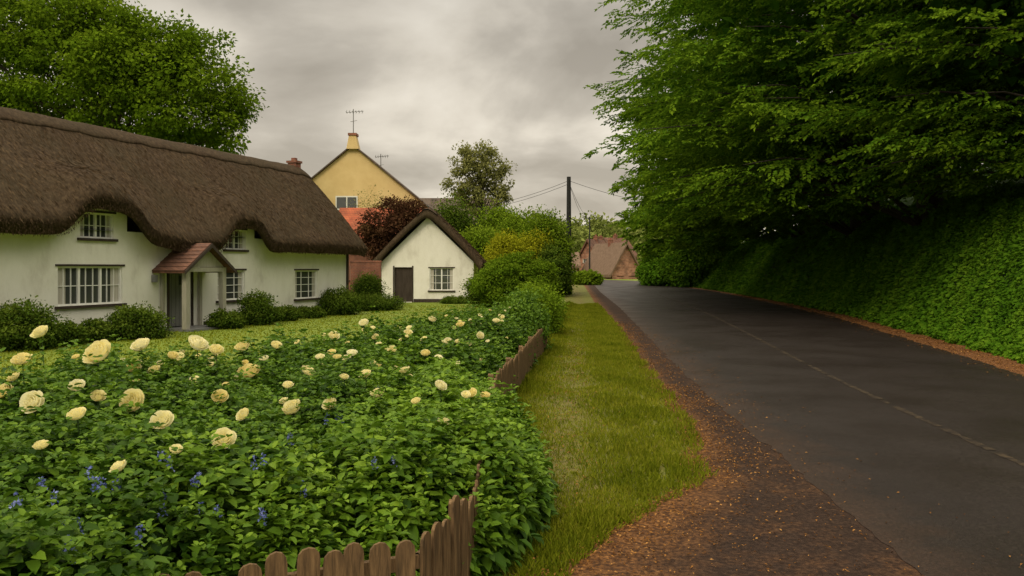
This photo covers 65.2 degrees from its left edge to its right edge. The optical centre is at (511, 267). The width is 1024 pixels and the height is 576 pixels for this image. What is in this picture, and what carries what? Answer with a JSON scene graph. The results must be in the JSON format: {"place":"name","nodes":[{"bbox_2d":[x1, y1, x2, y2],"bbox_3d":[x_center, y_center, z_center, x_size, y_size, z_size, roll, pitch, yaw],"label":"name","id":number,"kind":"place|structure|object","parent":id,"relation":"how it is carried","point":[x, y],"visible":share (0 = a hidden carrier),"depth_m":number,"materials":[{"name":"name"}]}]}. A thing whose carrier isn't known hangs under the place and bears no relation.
{"place":"outdoors","nodes":[
{"label":"outdoors","id":0,"kind":"place"},
{"bbox_2d":[0,323,499,534],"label":"rose","id":1,"kind":"object","parent":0,"point":[215,380],"depth_m":6.22,"materials":[{"name":"beige plant"}]},
{"bbox_2d":[0,279,639,390],"bbox_3d":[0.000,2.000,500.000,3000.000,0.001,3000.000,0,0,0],"label":"ground","id":2,"kind":"structure","parent":0,"point":[353,319],"depth_m":24.43,"materials":[{"name":"green plant"}]},
{"bbox_2d":[0,295,71,351],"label":"shrub","id":3,"kind":"object","parent":2,"relation":"on","point":[19,323],"visible":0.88,"depth_m":19.34,"materials":[{"name":"green plant"}]},
{"bbox_2d":[47,319,90,346],"bbox_3d":[-11.539,1.689,20.648,1.096,0.743,1.174,0,0,0],"label":"shrub","id":4,"kind":"object","parent":2,"relation":"on","point":[74,332],"visible":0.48,"depth_m":20.50,"materials":[{"name":"green plant"}]},
{"bbox_2d":[76,317,120,341],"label":"shrub","id":5,"kind":"object","parent":2,"relation":"on","point":[99,329],"visible":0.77,"depth_m":21.61,"materials":[{"name":"green plant"}]},
{"bbox_2d":[0,0,269,155],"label":"oak tree","id":6,"kind":"object","parent":2,"relation":"on","point":[139,71],"visible":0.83,"depth_m":48.21,"materials":[{"name":"green plant"}]},
{"bbox_2d":[101,300,175,340],"bbox_3d":[-10.603,1.485,22.608,1.880,1.154,1.831,0,0,0],"label":"shrub","id":7,"kind":"object","parent":2,"relation":"on","point":[132,322],"visible":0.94,"depth_m":22.32,"materials":[{"name":"green plant"}]},
{"bbox_2d":[0,107,367,342],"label":"thatched cottage","id":8,"kind":"structure","parent":2,"relation":"on","point":[97,222],"depth_m":25.55,"materials":[{"name":"brown plant"}]},
{"bbox_2d":[170,273,181,326],"bbox_3d":[-11.024,0.980,26.317,0.065,1.880,0.920,0,0,20],"label":"front door","id":9,"kind":"structure","parent":8,"relation":"in","point":[175,289],"depth_m":26.23,"materials":[{"name":"grey wood"}]},
{"bbox_2d":[58,212,316,305],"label":"window frames","id":10,"kind":"structure","parent":8,"relation":"in","point":[94,225],"depth_m":23.39,"materials":[{"name":"white paint"}]},
{"bbox_2d":[65,214,311,303],"bbox_3d":[-12.019,-0.172,23.540,0.015,2.833,21.805,0,0,20],"label":"window glass","id":11,"kind":"structure","parent":8,"relation":"in","point":[229,281],"depth_m":23.33,"materials":[{"name":"grey glass"}]},
{"bbox_2d":[204,307,248,328],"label":"shrub","id":12,"kind":"object","parent":2,"relation":"on","point":[223,319],"visible":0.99,"depth_m":26.12,"materials":[{"name":"green plant"}]},
{"bbox_2d":[233,288,285,325],"bbox_3d":[-8.932,1.383,28.172,1.809,1.356,1.759,0,0,0],"label":"shrub","id":13,"kind":"object","parent":2,"relation":"on","point":[257,311],"visible":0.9,"depth_m":27.91,"materials":[{"name":"green plant"}]},
{"bbox_2d":[275,304,302,321],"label":"shrub","id":14,"kind":"object","parent":2,"relation":"on","point":[291,313],"visible":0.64,"depth_m":30.00,"materials":[{"name":"green plant"}]},
{"bbox_2d":[295,305,327,318],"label":"shrub","id":15,"kind":"object","parent":2,"relation":"on","point":[312,311],"visible":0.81,"depth_m":31.72,"materials":[{"name":"green plant"}]},
{"bbox_2d":[316,284,364,315],"bbox_3d":[-7.388,1.374,34.152,2.275,1.371,2.242,0,0,0],"label":"shrub","id":16,"kind":"object","parent":2,"relation":"on","point":[339,302],"visible":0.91,"depth_m":33.85,"materials":[{"name":"green plant"}]},
{"bbox_2d":[349,254,372,289],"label":"walls","id":17,"kind":"structure","parent":2,"relation":"on","point":[356,258],"depth_m":52.00,"materials":[{"name":"red brick"}]},
{"bbox_2d":[339,208,421,238],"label":"roof","id":18,"kind":"structure","parent":17,"relation":"on","point":[350,215],"depth_m":54.40,"materials":[{"name":"red tile"}]},
{"bbox_2d":[350,261,381,293],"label":"brick garden wall","id":19,"kind":"structure","parent":2,"relation":"on","point":[357,267],"depth_m":43.00,"materials":[{"name":"red brick"}]},
{"bbox_2d":[346,184,390,207],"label":"dry shrub","id":20,"kind":"object","parent":2,"relation":"on","point":[369,205],"visible":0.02,"depth_m":56.70,"materials":[{"name":"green plant"}]},
{"bbox_2d":[349,270,390,298],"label":"hedge bush","id":21,"kind":"object","parent":2,"relation":"on","point":[370,284],"visible":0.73,"depth_m":41.95,"materials":[{"name":"green plant"}]},
{"bbox_2d":[356,290,407,311],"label":"shrub","id":22,"kind":"object","parent":2,"relation":"on","point":[381,303],"visible":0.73,"depth_m":37.48,"materials":[{"name":"green plant"}]},
{"bbox_2d":[354,194,435,260],"bbox_3d":[-7.392,-1.288,49.948,5.784,6.587,4.691,0,0,0],"label":"purple plum tree","id":23,"kind":"object","parent":2,"relation":"on","point":[378,237],"visible":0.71,"depth_m":49.13,"materials":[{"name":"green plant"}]},
{"bbox_2d":[372,208,486,301],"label":"thatched outbuilding","id":24,"kind":"structure","parent":2,"relation":"on","point":[422,256],"depth_m":46.50,"materials":[{"name":"white paint"}]},
{"bbox_2d":[395,267,411,301],"bbox_3d":[-6.324,0.962,46.660,1.023,2.017,0.080,0,0,0],"label":"door","id":25,"kind":"structure","parent":24,"relation":"in","point":[403,275],"depth_m":46.62,"materials":[{"name":"brown wood"}]},
{"bbox_2d":[434,269,449,288],"bbox_3d":[-4.092,0.651,46.623,1.375,1.282,0.015,0,0,0],"label":"window glass","id":26,"kind":"structure","parent":24,"relation":"in","point":[437,279],"depth_m":46.62,"materials":[{"name":"grey"}]},
{"bbox_2d":[430,268,453,289],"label":"window frames","id":27,"kind":"structure","parent":24,"relation":"in","point":[441,275],"depth_m":46.55,"materials":[{"name":"white paint"}]},
{"bbox_2d":[437,294,473,303],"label":"shrub","id":28,"kind":"object","parent":2,"relation":"on","point":[452,299],"visible":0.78,"depth_m":44.60,"materials":[{"name":"green plant"}]},
{"bbox_2d":[431,185,485,234],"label":"garden tree","id":29,"kind":"object","parent":2,"relation":"on","point":[457,218],"visible":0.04,"depth_m":67.08,"materials":[{"name":"green plant"}]},
{"bbox_2d":[459,264,485,306],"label":"round hedge","id":30,"kind":"object","parent":2,"relation":"on","point":[468,294],"visible":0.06,"depth_m":41.48,"materials":[{"name":"green plant"}]},
{"bbox_2d":[439,138,517,219],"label":"birch tree","id":31,"kind":"object","parent":2,"relation":"on","point":[470,164],"visible":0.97,"depth_m":77.17,"materials":[{"name":"green plant"}]},
{"bbox_2d":[459,222,504,270],"bbox_3d":[-2.596,-0.703,62.006,6.398,5.854,6.107,0,0,0],"label":"garden tree","id":32,"kind":"object","parent":2,"relation":"on","point":[478,240],"visible":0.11,"depth_m":60.85,"materials":[{"name":"green plant"}]},
{"bbox_2d":[473,198,522,232],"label":"garden tree","id":33,"kind":"object","parent":2,"relation":"on","point":[491,219],"visible":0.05,"depth_m":74.00,"materials":[{"name":"green plant"}]},
{"bbox_2d":[479,228,530,262],"bbox_3d":[-0.463,-0.305,56.113,3.787,4.992,5.771,0,0,0],"label":"garden tree","id":34,"kind":"object","parent":2,"relation":"on","point":[506,244],"visible":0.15,"depth_m":55.26,"materials":[{"name":"yellow plant"}]},
{"bbox_2d":[467,249,561,307],"bbox_3d":[0.120,0.581,39.919,4.736,3.062,4.662,0,0,0],"label":"round hedge","id":35,"kind":"object","parent":2,"relation":"on","point":[496,278],"visible":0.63,"depth_m":38.97,"materials":[{"name":"green plant"}]},
{"bbox_2d":[493,204,535,241],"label":"garden tree","id":36,"kind":"object","parent":2,"relation":"on","point":[509,222],"visible":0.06,"depth_m":65.18,"materials":[{"name":"green plant"}]},
{"bbox_2d":[497,284,554,349],"bbox_3d":[0.264,1.206,18.930,1.515,1.708,3.561,0,0,0],"label":"hedge bush","id":37,"kind":"object","parent":2,"relation":"on","point":[536,316],"visible":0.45,"depth_m":18.37,"materials":[{"name":"green plant"}]},
{"bbox_2d":[514,225,557,291],"bbox_3d":[1.494,-0.448,58.017,4.696,5.274,5.888,0,0,0],"label":"garden tree","id":38,"kind":"object","parent":2,"relation":"on","point":[532,245],"visible":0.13,"depth_m":57.08,"materials":[{"name":"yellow plant"}]},
{"bbox_2d":[507,276,570,333],"bbox_3d":[0.750,1.148,23.993,2.064,1.824,3.634,0,0,0],"label":"hedge bush","id":39,"kind":"object","parent":2,"relation":"on","point":[551,300],"visible":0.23,"depth_m":23.44,"materials":[{"name":"green plant"}]},
{"bbox_2d":[521,283,564,317],"bbox_3d":[1.045,1.297,29.730,2.049,1.541,4.751,0,0,0],"label":"hedge bush","id":40,"kind":"object","parent":2,"relation":"on","point":[549,293],"visible":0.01,"depth_m":29.67,"materials":[{"name":"green plant"}]},
{"bbox_2d":[510,204,580,294],"bbox_3d":[2.443,-1.301,60.041,5.568,7.012,6.380,0,0,0],"label":"garden tree","id":41,"kind":"object","parent":2,"relation":"on","point":[539,220],"visible":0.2,"depth_m":59.24,"materials":[{"name":"green plant"}]},
{"bbox_2d":[533,239,575,296],"bbox_3d":[2.893,0.056,55.991,3.189,4.244,5.032,0,0,0],"label":"garden tree","id":42,"kind":"object","parent":2,"relation":"on","point":[555,255],"visible":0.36,"depth_m":55.14,"materials":[{"name":"green plant"}]},
{"bbox_2d":[564,287,572,294],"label":"verge shrub","id":43,"kind":"object","parent":2,"relation":"on","point":[569,292],"visible":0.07,"depth_m":59.54,"materials":[{"name":"green plant"}]},
{"bbox_2d":[566,177,571,286],"bbox_3d":[4.402,-2.434,62.000,0.437,9.268,0.460,0,0,0],"label":"utility pole","id":44,"kind":"object","parent":2,"relation":"on","point":[568,212],"visible":0.56,"depth_m":61.85,"materials":[{"name":"brown wood"}]},
{"bbox_2d":[463,181,681,218],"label":"overhead wires","id":45,"kind":"object","parent":44,"relation":"attached to","point":[549,191],"visible":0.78,"depth_m":66.34,"materials":[{"name":"black metal"}]},
{"bbox_2d":[571,252,580,271],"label":"village cottage","id":46,"kind":"structure","parent":2,"relation":"on","point":[577,261],"depth_m":150.42,"materials":[{"name":"pink brick"}]},
{"bbox_2d":[572,269,604,284],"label":"verge shrub","id":47,"kind":"object","parent":2,"relation":"on","point":[588,277],"visible":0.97,"depth_m":93.79,"materials":[{"name":"green plant"}]},
{"bbox_2d":[587,217,592,268],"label":"utility pole","id":48,"kind":"object","parent":2,"relation":"on","point":[589,241],"visible":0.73,"depth_m":134.88,"materials":[{"name":"brown wood"}]},
{"bbox_2d":[579,235,605,270],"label":"village cottage","id":49,"kind":"structure","parent":2,"relation":"on","point":[584,252],"depth_m":159.55,"materials":[{"name":"pink brick"}]},
{"bbox_2d":[480,284,717,575],"bbox_3d":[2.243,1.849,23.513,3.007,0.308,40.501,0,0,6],"label":"verge grass","id":50,"kind":"structure","parent":2,"relation":"on","point":[594,318],"depth_m":9.31,"materials":[{"name":"green plant"}]},
{"bbox_2d":[550,210,661,270],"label":"distant trees","id":51,"kind":"object","parent":2,"relation":"on","point":[598,226],"visible":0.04,"depth_m":226.97,"materials":[{"name":"green plant"}]},
{"bbox_2d":[581,238,638,278],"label":"village cottage","id":52,"kind":"structure","parent":2,"relation":"on","point":[610,259],"depth_m":143.68,"materials":[{"name":"brown brick"}]},
{"bbox_2d":[602,233,638,258],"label":"village cottage","id":53,"kind":"structure","parent":2,"relation":"on","point":[615,239],"depth_m":184.03,"materials":[{"name":"pink brick"}]},
{"bbox_2d":[634,236,667,264],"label":"verge shrub","id":54,"kind":"object","parent":2,"relation":"on","point":[649,256],"visible":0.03,"depth_m":98.92,"materials":[{"name":"green plant"}]},
{"bbox_2d":[634,256,670,285],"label":"verge shrub","id":55,"kind":"object","parent":2,"relation":"on","point":[646,272],"visible":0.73,"depth_m":89.16,"materials":[{"name":"green plant"}]},
{"bbox_2d":[655,232,748,287],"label":"verge shrub","id":56,"kind":"object","parent":2,"relation":"on","point":[687,267],"visible":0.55,"depth_m":81.46,"materials":[{"name":"green plant"}]},
{"bbox_2d":[559,285,921,575],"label":"gravel verge","id":57,"kind":"structure","parent":2,"relation":"on","point":[870,555],"depth_m":6.17,"materials":[{"name":"brown gravel"}]},
{"bbox_2d":[486,294,1023,575],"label":"fallen leaves","id":58,"kind":"object","parent":2,"relation":"on","point":[674,387],"visible":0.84,"depth_m":8.56,"materials":[{"name":"brown plant"}]},
{"bbox_2d":[689,287,1023,374],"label":"leaf litter verge","id":59,"kind":"structure","parent":2,"relation":"on","point":[957,351],"depth_m":20.83,"materials":[{"name":"brown plant"}]},
{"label":"walls","id":60,"kind":"object","parent":2,"relation":"on","visible":0},
{"bbox_2d":[420,198,496,224],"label":"roof","id":61,"kind":"structure","parent":60,"relation":"on","point":[429,201],"depth_m":87.89,"materials":[{"name":"stone"}]},
{"bbox_2d":[312,149,426,210],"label":"walls","id":62,"kind":"structure","parent":0,"point":[351,172],"depth_m":60.00,"materials":[{"name":"yellow paint"}]},
{"bbox_2d":[336,196,357,209],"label":"window frames","id":63,"kind":"structure","parent":62,"relation":"attached to","point":[346,200],"depth_m":59.93,"materials":[{"name":"white wood"}]},
{"bbox_2d":[337,197,355,208],"bbox_3d":[-12.395,-4.875,59.979,1.550,0.950,0.018,0,0,0],"label":"window glass","id":64,"kind":"object","parent":63,"relation":"in","point":[341,202],"visible":0.64,"depth_m":59.97,"materials":[{"name":"grey glass"}]},
{"bbox_2d":[311,149,434,210],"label":"roof","id":65,"kind":"structure","parent":62,"relation":"on","point":[368,157],"depth_m":59.75,"materials":[{"name":"stone"}]},
{"bbox_2d":[346,135,359,149],"bbox_3d":[-11.920,-9.400,60.150,0.900,1.000,0.900,0,0,0],"label":"chimney","id":66,"kind":"object","parent":65,"relation":"on","point":[353,142],"visible":0.92,"depth_m":59.70,"materials":[{"name":"yellow brick"}]},
{"bbox_2d":[346,109,361,132],"bbox_3d":[-11.770,-10.950,59.900,1.323,1.900,0.700,0,0,0],"label":"tv antenna","id":67,"kind":"object","parent":66,"relation":"attached to","point":[353,118],"visible":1,"depth_m":59.88,"materials":[{"name":"grey metal"}]},
{"bbox_2d":[0,0,982,229],"label":"sky","id":68,"kind":"structure","parent":0,"point":[425,78],"materials":[{"name":"grey"}]},
{"bbox_2d":[594,280,1023,575],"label":"road","id":69,"kind":"structure","parent":0,"point":[924,469],"depth_m":11.01,"materials":[{"name":"grey asphalt"}]},
{"bbox_2d":[656,294,1023,466],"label":"road centre line","id":70,"kind":"object","parent":69,"relation":"on","point":[979,444],"visible":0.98,"depth_m":11.22,"materials":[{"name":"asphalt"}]},
{"bbox_2d":[703,161,1023,347],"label":"grassy bank","id":71,"kind":"structure","parent":0,"point":[909,202],"depth_m":29.20,"materials":[{"name":"green plant"}]},
{"bbox_2d":[614,140,893,258],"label":"beech tree","id":72,"kind":"object","parent":71,"relation":"on","point":[653,243],"depth_m":91.74,"materials":[{"name":"green plant"}]},
{"bbox_2d":[614,66,907,253],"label":"beech tree","id":73,"kind":"object","parent":71,"relation":"on","point":[720,245],"visible":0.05,"depth_m":71.62,"materials":[{"name":"green plant"}]},
{"bbox_2d":[581,0,1023,237],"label":"beech tree","id":74,"kind":"object","parent":71,"relation":"on","point":[682,222],"visible":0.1,"depth_m":41.94,"materials":[{"name":"green plant"}]},
{"bbox_2d":[594,0,1023,229],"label":"beech tree","id":75,"kind":"object","parent":71,"relation":"on","point":[777,110],"visible":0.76,"depth_m":31.13,"materials":[{"name":"green plant"}]},
{"bbox_2d":[603,0,1018,245],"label":"beech tree","id":76,"kind":"object","parent":71,"relation":"on","point":[750,235],"visible":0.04,"depth_m":54.41,"materials":[{"name":"green plant"}]},
{"bbox_2d":[692,182,1023,363],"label":"ivy ground cover","id":77,"kind":"object","parent":71,"relation":"on","point":[975,231],"visible":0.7,"depth_m":29.31,"materials":[{"name":"green plant"}]},
{"bbox_2d":[787,0,1023,211],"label":"beech tree","id":78,"kind":"object","parent":71,"relation":"on","point":[982,18],"visible":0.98,"depth_m":23.90,"materials":[{"name":"green plant"}]},
{"bbox_2d":[871,29,1023,196],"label":"hillside woodland","id":79,"kind":"object","parent":71,"relation":"on","point":[1004,159],"visible":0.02,"depth_m":60.60,"materials":[{"name":"green plant"}]},
{"label":"flower bed soil","id":80,"kind":"structure","parent":0,"visible":0},
{"bbox_2d":[0,300,538,575],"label":"rose bush foliage","id":81,"kind":"object","parent":80,"relation":"on","point":[34,537],"visible":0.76,"depth_m":5.26,"materials":[{"name":"green plant"}]},
{"bbox_2d":[0,307,510,472],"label":"cream roses","id":82,"kind":"object","parent":81,"relation":"attached to","point":[103,347],"visible":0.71,"depth_m":6.64,"materials":[{"name":"beige plant"}]},
{"bbox_2d":[97,337,560,575],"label":"garden herb foliage","id":83,"kind":"object","parent":80,"relation":"on","point":[389,503],"visible":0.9,"depth_m":4.98,"materials":[{"name":"green plant"}]},
{"bbox_2d":[8,414,397,562],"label":"blue salvia flowers","id":84,"kind":"object","parent":83,"relation":"on","point":[105,484],"visible":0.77,"depth_m":3.89,"materials":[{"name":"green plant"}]},
{"bbox_2d":[159,328,546,575],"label":"picket fence","id":85,"kind":"object","parent":80,"relation":"on","point":[444,549],"visible":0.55,"depth_m":4.15,"materials":[{"name":"brown wood"}]}
]}

